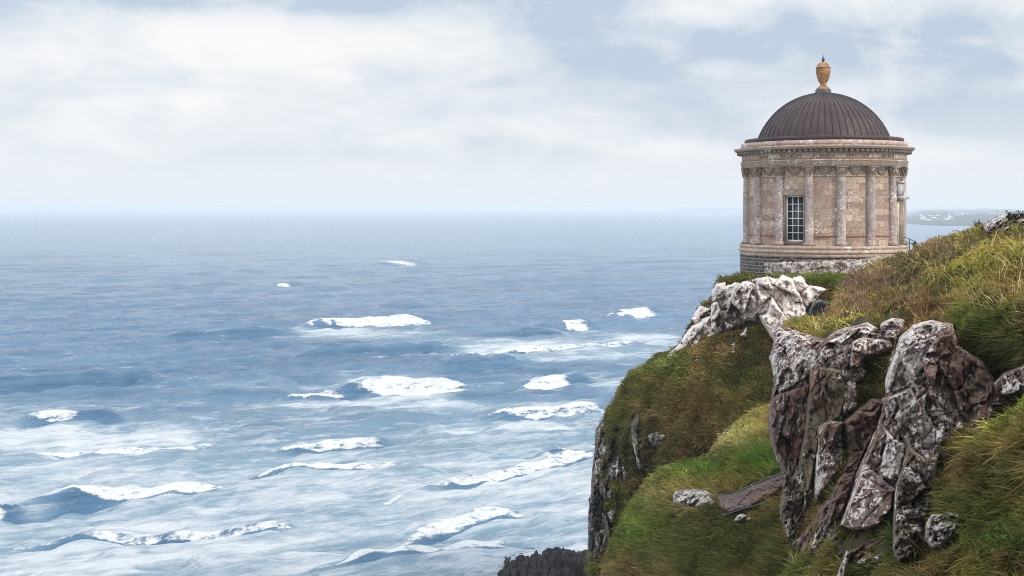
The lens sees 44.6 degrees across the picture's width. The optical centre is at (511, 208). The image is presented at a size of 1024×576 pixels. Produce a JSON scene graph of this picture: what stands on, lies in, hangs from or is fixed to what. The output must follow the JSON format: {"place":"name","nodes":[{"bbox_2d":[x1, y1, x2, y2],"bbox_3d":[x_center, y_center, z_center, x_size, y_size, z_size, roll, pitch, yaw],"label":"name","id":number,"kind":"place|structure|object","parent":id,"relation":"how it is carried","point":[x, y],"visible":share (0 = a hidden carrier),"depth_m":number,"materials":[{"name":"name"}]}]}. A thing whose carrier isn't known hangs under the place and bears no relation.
{"place":"outdoors","nodes":[
{"label":"outdoors","id":0,"kind":"place"},
{"bbox_2d":[0,209,974,575],"bbox_3d":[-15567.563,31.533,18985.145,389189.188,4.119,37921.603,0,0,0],"label":"sea","id":1,"kind":"structure","parent":0,"point":[306,391],"depth_m":235.29,"materials":[{"name":"liquid"}]},
{"bbox_2d":[497,547,587,575],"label":"shore rocks","id":2,"kind":"object","parent":1,"relation":"in","point":[556,561],"visible":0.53,"depth_m":107.86,"materials":[{"name":"grey stone"}]},
{"bbox_2d":[0,0,1023,208],"label":"sky","id":3,"kind":"structure","parent":0,"point":[105,104],"materials":[{"name":"white"}]},
{"bbox_2d":[602,418,781,575],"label":"ledge","id":4,"kind":"object","parent":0,"point":[745,485],"visible":0.15,"depth_m":47.27,"materials":[{"name":"plant"}]},
{"bbox_2d":[596,402,789,575],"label":"grass","id":5,"kind":"structure","parent":4,"relation":"on","point":[681,547],"depth_m":48.70,"materials":[{"name":"green plant"}]},
{"bbox_2d":[672,489,713,506],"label":"rock","id":6,"kind":"object","parent":4,"relation":"on","point":[687,498],"visible":0.59,"depth_m":49.13,"materials":[{"name":"grey stone"}]},
{"bbox_2d":[734,513,750,520],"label":"rock","id":7,"kind":"object","parent":4,"relation":"on","point":[741,516],"visible":0.37,"depth_m":43.90,"materials":[{"name":"grey stone"}]},
{"bbox_2d":[718,475,783,512],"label":"rock","id":8,"kind":"object","parent":4,"relation":"on","point":[736,505],"visible":0.66,"depth_m":45.51,"materials":[{"name":"brown stone"}]},
{"bbox_2d":[672,472,782,514],"bbox_3d":[7.709,10.738,47.409,2.958,2.123,6.881,0,0,-35],"label":"netting cable","id":9,"kind":"object","parent":8,"relation":"on","point":[738,493],"visible":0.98,"depth_m":46.19,"materials":[{"name":"metal"}]},
{"bbox_2d":[715,479,780,511],"bbox_3d":[8.933,10.563,46.439,2.521,1.343,3.696,0,0,0],"label":"rockfall netting","id":10,"kind":"object","parent":8,"relation":"on","point":[747,495],"visible":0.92,"depth_m":45.40,"materials":[{"name":"metal"}]},
{"bbox_2d":[665,207,742,211],"bbox_3d":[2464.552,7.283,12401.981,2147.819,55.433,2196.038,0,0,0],"label":"headland","id":11,"kind":"structure","parent":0,"point":[728,209],"depth_m":11906.77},
{"bbox_2d":[586,272,845,575],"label":"headland","id":12,"kind":"structure","parent":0,"point":[731,340],"depth_m":66.82,"materials":[{"name":"plant"}]},
{"bbox_2d":[588,491,603,551],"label":"rock","id":13,"kind":"object","parent":12,"relation":"on","point":[594,503],"visible":0.78,"depth_m":70.81,"materials":[{"name":"grey stone"}]},
{"bbox_2d":[593,458,601,475],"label":"rock","id":14,"kind":"object","parent":12,"relation":"on","point":[597,470],"visible":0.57,"depth_m":71.05,"materials":[{"name":"grey stone"}]},
{"bbox_2d":[593,528,607,559],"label":"rock","id":15,"kind":"object","parent":12,"relation":"on","point":[599,536],"visible":0.61,"depth_m":70.14,"materials":[{"name":"grey stone"}]},
{"bbox_2d":[595,421,605,442],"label":"rock","id":16,"kind":"object","parent":12,"relation":"on","point":[599,432],"visible":0.62,"depth_m":71.08,"materials":[{"name":"grey stone"}]},
{"bbox_2d":[587,422,627,562],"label":"crag","id":17,"kind":"structure","parent":12,"relation":"on","point":[601,489],"depth_m":70.21,"materials":[{"name":"grey stone"}]},
{"bbox_2d":[602,444,612,454],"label":"rock","id":18,"kind":"object","parent":12,"relation":"on","point":[604,451],"visible":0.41,"depth_m":69.91,"materials":[{"name":"grey stone"}]},
{"bbox_2d":[606,490,612,498],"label":"rock","id":19,"kind":"object","parent":12,"relation":"on","point":[609,494],"visible":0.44,"depth_m":69.07,"materials":[{"name":"grey stone"}]},
{"bbox_2d":[607,509,616,522],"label":"rock","id":20,"kind":"object","parent":12,"relation":"on","point":[611,515],"visible":0.73,"depth_m":68.50,"materials":[{"name":"grey stone"}]},
{"bbox_2d":[609,463,621,479],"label":"rock","id":21,"kind":"object","parent":12,"relation":"on","point":[617,471],"visible":0.48,"depth_m":68.05,"materials":[{"name":"grey stone"}]},
{"bbox_2d":[631,413,646,469],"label":"rock","id":22,"kind":"object","parent":12,"relation":"on","point":[635,425],"visible":0.62,"depth_m":65.51,"materials":[{"name":"grey stone"}]},
{"bbox_2d":[647,432,664,445],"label":"rock","id":23,"kind":"object","parent":12,"relation":"on","point":[654,438],"visible":0.68,"depth_m":63.71,"materials":[{"name":"grey stone"}]},
{"bbox_2d":[668,344,683,356],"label":"rock","id":24,"kind":"object","parent":12,"relation":"on","point":[679,346],"visible":0.35,"depth_m":67.71,"materials":[{"name":"grey stone"}]},
{"bbox_2d":[682,321,706,346],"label":"rock","id":25,"kind":"object","parent":12,"relation":"on","point":[693,332],"visible":0.69,"depth_m":67.28,"materials":[{"name":"grey stone"}]},
{"bbox_2d":[692,306,709,323],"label":"rock","id":26,"kind":"object","parent":12,"relation":"on","point":[700,312],"visible":0.83,"depth_m":69.39,"materials":[{"name":"grey stone"}]},
{"bbox_2d":[700,316,709,336],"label":"rock","id":27,"kind":"object","parent":12,"relation":"on","point":[705,320],"visible":0.52,"depth_m":67.61,"materials":[{"name":"grey stone"}]},
{"bbox_2d":[707,301,720,336],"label":"rock","id":28,"kind":"object","parent":12,"relation":"on","point":[715,311],"visible":0.68,"depth_m":67.43,"materials":[{"name":"grey stone"}]},
{"bbox_2d":[712,282,725,300],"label":"rock","id":29,"kind":"object","parent":12,"relation":"on","point":[718,289],"visible":0.78,"depth_m":69.20,"materials":[{"name":"grey stone"}]},
{"bbox_2d":[715,311,727,334],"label":"rock","id":30,"kind":"object","parent":12,"relation":"on","point":[723,316],"visible":0.58,"depth_m":66.38,"materials":[{"name":"grey stone"}]},
{"bbox_2d":[723,282,735,295],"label":"rock","id":31,"kind":"object","parent":12,"relation":"on","point":[728,289],"visible":0.57,"depth_m":68.39,"materials":[{"name":"grey stone"}]},
{"bbox_2d":[725,281,757,329],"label":"rock","id":32,"kind":"object","parent":12,"relation":"on","point":[742,298],"visible":0.82,"depth_m":65.56,"materials":[{"name":"grey stone"}]},
{"bbox_2d":[740,327,746,336],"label":"rock","id":33,"kind":"object","parent":12,"relation":"on","point":[744,334],"visible":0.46,"depth_m":64.73,"materials":[{"name":"grey stone"}]},
{"bbox_2d":[671,278,819,350],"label":"crag","id":34,"kind":"structure","parent":12,"relation":"on","point":[723,305],"depth_m":67.47,"materials":[{"name":"grey stone"}]},
{"bbox_2d":[756,276,776,314],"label":"rock","id":35,"kind":"object","parent":12,"relation":"on","point":[765,288],"visible":0.74,"depth_m":64.97,"materials":[{"name":"grey stone"}]},
{"bbox_2d":[757,275,807,339],"bbox_3d":[14.313,5.458,66.119,2.587,3.858,8.375,0,0,12],"label":"rock","id":36,"kind":"object","parent":12,"relation":"on","point":[786,300],"visible":0.69,"depth_m":64.24,"materials":[{"name":"grey stone"}]},
{"bbox_2d":[793,276,826,310],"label":"rock","id":37,"kind":"object","parent":12,"relation":"on","point":[807,294],"visible":0.65,"depth_m":65.09,"materials":[{"name":"grey stone"}]},
{"bbox_2d":[807,298,829,317],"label":"rock","id":38,"kind":"object","parent":12,"relation":"on","point":[816,305],"visible":0.6,"depth_m":63.81,"materials":[{"name":"grey stone"}]},
{"bbox_2d":[734,56,914,274],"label":"temple","id":39,"kind":"structure","parent":12,"relation":"on","point":[824,169],"depth_m":71.39,"materials":[{"name":"stone"}]},
{"bbox_2d":[784,195,804,243],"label":"window","id":40,"kind":"structure","parent":39,"relation":"in","point":[794,205],"depth_m":71.54,"materials":[{"name":"glass"}]},
{"bbox_2d":[896,181,908,244],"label":"doorway","id":41,"kind":"structure","parent":39,"relation":"in","point":[899,184],"depth_m":72.10,"materials":[{"name":"grey stone"}]},
{"bbox_2d":[764,254,894,274],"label":"rubble wall","id":42,"kind":"structure","parent":12,"relation":"on","point":[833,266],"depth_m":69.51,"materials":[{"name":"grey stone"}]},
{"bbox_2d":[581,269,852,575],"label":"grass","id":43,"kind":"structure","parent":0,"point":[717,415],"depth_m":64.55,"materials":[{"name":"green plant"}]},
{"bbox_2d":[775,217,1023,575],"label":"slope","id":44,"kind":"structure","parent":0,"point":[861,538],"depth_m":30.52,"materials":[{"name":"green plant"}]},
{"bbox_2d":[767,383,809,472],"bbox_3d":[7.694,6.187,34.494,1.262,3.514,7.318,0,0,12],"label":"rock","id":45,"kind":"object","parent":44,"relation":"on","point":[783,451],"visible":0.71,"depth_m":31.49,"materials":[{"name":"grey stone"}]},
{"bbox_2d":[769,327,817,392],"bbox_3d":[8.346,4.601,36.781,1.518,2.390,11.405,0,0,12],"label":"rock","id":46,"kind":"object","parent":44,"relation":"on","point":[795,343],"visible":0.78,"depth_m":32.65,"materials":[{"name":"grey stone"}]},
{"bbox_2d":[779,470,812,540],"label":"rock","id":47,"kind":"object","parent":44,"relation":"on","point":[793,499],"visible":0.77,"depth_m":29.58,"materials":[{"name":"grey stone"}]},
{"bbox_2d":[811,539,818,548],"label":"rock","id":48,"kind":"object","parent":44,"relation":"on","point":[815,544],"visible":0.25,"depth_m":26.90,"materials":[{"name":"grey stone"}]},
{"bbox_2d":[797,367,846,492],"bbox_3d":[7.957,5.800,31.911,1.357,3.904,5.538,0,0,13],"label":"rock","id":49,"kind":"object","parent":44,"relation":"on","point":[829,405],"visible":0.77,"depth_m":29.86,"materials":[{"name":"grey stone"}]},
{"bbox_2d":[772,327,884,541],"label":"crag","id":50,"kind":"structure","parent":44,"relation":"on","point":[791,428],"depth_m":31.04,"materials":[{"name":"grey stone"}]},
{"bbox_2d":[813,420,843,500],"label":"rock","id":51,"kind":"object","parent":44,"relation":"on","point":[826,468],"visible":0.78,"depth_m":28.87,"materials":[{"name":"grey stone"}]},
{"bbox_2d":[792,398,887,564],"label":"crag","id":52,"kind":"structure","parent":44,"relation":"on","point":[861,424],"depth_m":28.18,"materials":[{"name":"stone"}]},
{"bbox_2d":[837,551,849,575],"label":"rock","id":53,"kind":"object","parent":44,"relation":"on","point":[845,560],"visible":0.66,"depth_m":24.45,"materials":[{"name":"grey stone"}]},
{"bbox_2d":[817,322,877,368],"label":"rock","id":54,"kind":"object","parent":44,"relation":"on","point":[841,336],"visible":0.59,"depth_m":30.95,"materials":[{"name":"grey stone"}]},
{"bbox_2d":[842,366,866,415],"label":"rock","id":55,"kind":"object","parent":44,"relation":"on","point":[849,375],"visible":0.63,"depth_m":30.16,"materials":[{"name":"grey stone"}]},
{"bbox_2d":[840,469,894,530],"bbox_3d":[7.960,6.657,28.026,1.301,2.398,7.139,0,0,17],"label":"rock","id":56,"kind":"object","parent":44,"relation":"on","point":[870,503],"visible":0.88,"depth_m":25.20,"materials":[{"name":"stone"}]},
{"bbox_2d":[850,337,892,367],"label":"rock","id":57,"kind":"object","parent":44,"relation":"on","point":[861,347],"visible":0.74,"depth_m":30.13,"materials":[{"name":"grey stone"}]},
{"bbox_2d":[880,318,904,339],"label":"rock","id":58,"kind":"object","parent":44,"relation":"on","point":[891,328],"visible":0.81,"depth_m":31.16,"materials":[{"name":"grey stone"}]},
{"bbox_2d":[880,426,905,482],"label":"rock","id":59,"kind":"object","parent":44,"relation":"on","point":[892,456],"visible":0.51,"depth_m":26.33,"materials":[{"name":"grey stone"}]},
{"bbox_2d":[816,223,989,326],"bbox_3d":[13.669,2.127,43.707,5.722,3.236,30.487,0,0,17],"label":"heather","id":60,"kind":"object","parent":44,"relation":"on","point":[857,296],"visible":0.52,"depth_m":41.87,"materials":[{"name":"brown plant"}]},
{"bbox_2d":[783,211,1023,575],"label":"dead stems","id":61,"kind":"object","parent":44,"relation":"on","point":[927,292],"visible":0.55,"depth_m":30.48,"materials":[{"name":"brown plant"}]},
{"bbox_2d":[882,373,944,458],"bbox_3d":[9.363,4.922,28.930,1.528,2.752,6.975,0,0,17],"label":"rock","id":62,"kind":"object","parent":44,"relation":"on","point":[897,405],"visible":0.54,"depth_m":26.72,"materials":[{"name":"grey stone"}]},
{"bbox_2d":[885,320,942,392],"bbox_3d":[10.039,3.822,30.932,1.680,2.476,8.033,0,0,19],"label":"rock","id":63,"kind":"object","parent":44,"relation":"on","point":[907,359],"visible":0.62,"depth_m":27.73,"materials":[{"name":"grey stone"}]},
{"bbox_2d":[892,445,939,561],"bbox_3d":[8.496,6.413,26.381,1.040,3.506,9.479,0,0,19],"label":"rock","id":64,"kind":"object","parent":44,"relation":"on","point":[917,474],"visible":0.91,"depth_m":23.64,"materials":[{"name":"grey stone"}]},
{"bbox_2d":[844,323,1010,521],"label":"crag","id":65,"kind":"structure","parent":44,"relation":"on","point":[983,400],"depth_m":26.58,"materials":[{"name":"grey stone"}]},
{"bbox_2d":[924,512,958,548],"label":"rock","id":66,"kind":"object","parent":44,"relation":"on","point":[935,535],"visible":0.74,"depth_m":21.47,"materials":[{"name":"grey stone"}]},
{"bbox_2d":[940,354,981,409],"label":"rock","id":67,"kind":"object","parent":44,"relation":"on","point":[969,381],"visible":0.38,"depth_m":26.50,"materials":[{"name":"grey stone"}]},
{"bbox_2d":[948,400,1004,435],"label":"rock","id":68,"kind":"object","parent":44,"relation":"on","point":[963,418],"visible":0.23,"depth_m":26.22,"materials":[{"name":"grey stone"}]},
{"bbox_2d":[983,214,1023,232],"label":"rock","id":69,"kind":"object","parent":44,"relation":"on","point":[991,225],"visible":0.64,"depth_m":37.97,"materials":[{"name":"grey stone"}]},
{"bbox_2d":[1005,210,1013,220],"bbox_3d":[14.869,0.222,37.313,0.279,0.331,0.342,0,0,33],"label":"bush","id":70,"kind":"object","parent":69,"relation":"on","point":[1009,217],"visible":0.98,"depth_m":37.26,"materials":[{"name":"green plant"}]},
{"bbox_2d":[992,365,1023,396],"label":"rock","id":71,"kind":"object","parent":44,"relation":"on","point":[1009,383],"visible":0.87,"depth_m":25.16,"materials":[{"name":"grey stone"}]},
{"bbox_2d":[881,391,1023,575],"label":"bank","id":72,"kind":"structure","parent":0,"point":[969,521],"depth_m":20.19,"materials":[{"name":"green plant"}]},
{"bbox_2d":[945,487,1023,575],"bbox_3d":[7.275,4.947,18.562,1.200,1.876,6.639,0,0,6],"label":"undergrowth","id":73,"kind":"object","parent":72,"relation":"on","point":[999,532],"visible":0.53,"depth_m":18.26,"materials":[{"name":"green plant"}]},
{"bbox_2d":[906,208,1023,225],"bbox_3d":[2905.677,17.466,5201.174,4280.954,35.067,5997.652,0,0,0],"label":"coast","id":74,"kind":"structure","parent":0,"point":[982,215],"depth_m":3238.44},
{"bbox_2d":[918,212,1004,220],"bbox_3d":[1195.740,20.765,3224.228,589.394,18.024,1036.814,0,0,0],"label":"town","id":75,"kind":"object","parent":74,"relation":"on","point":[921,216],"visible":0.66,"depth_m":2975.81},
{"bbox_2d":[906,208,1023,212],"bbox_3d":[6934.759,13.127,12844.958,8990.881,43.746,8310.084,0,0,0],"label":"hills","id":76,"kind":"structure","parent":0,"point":[909,210],"depth_m":12916.34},
{"bbox_2d":[1011,210,1022,220],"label":"bush","id":77,"kind":"object","parent":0,"point":[1016,216],"visible":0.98,"depth_m":37.26,"materials":[{"name":"green plant"}]}
]}

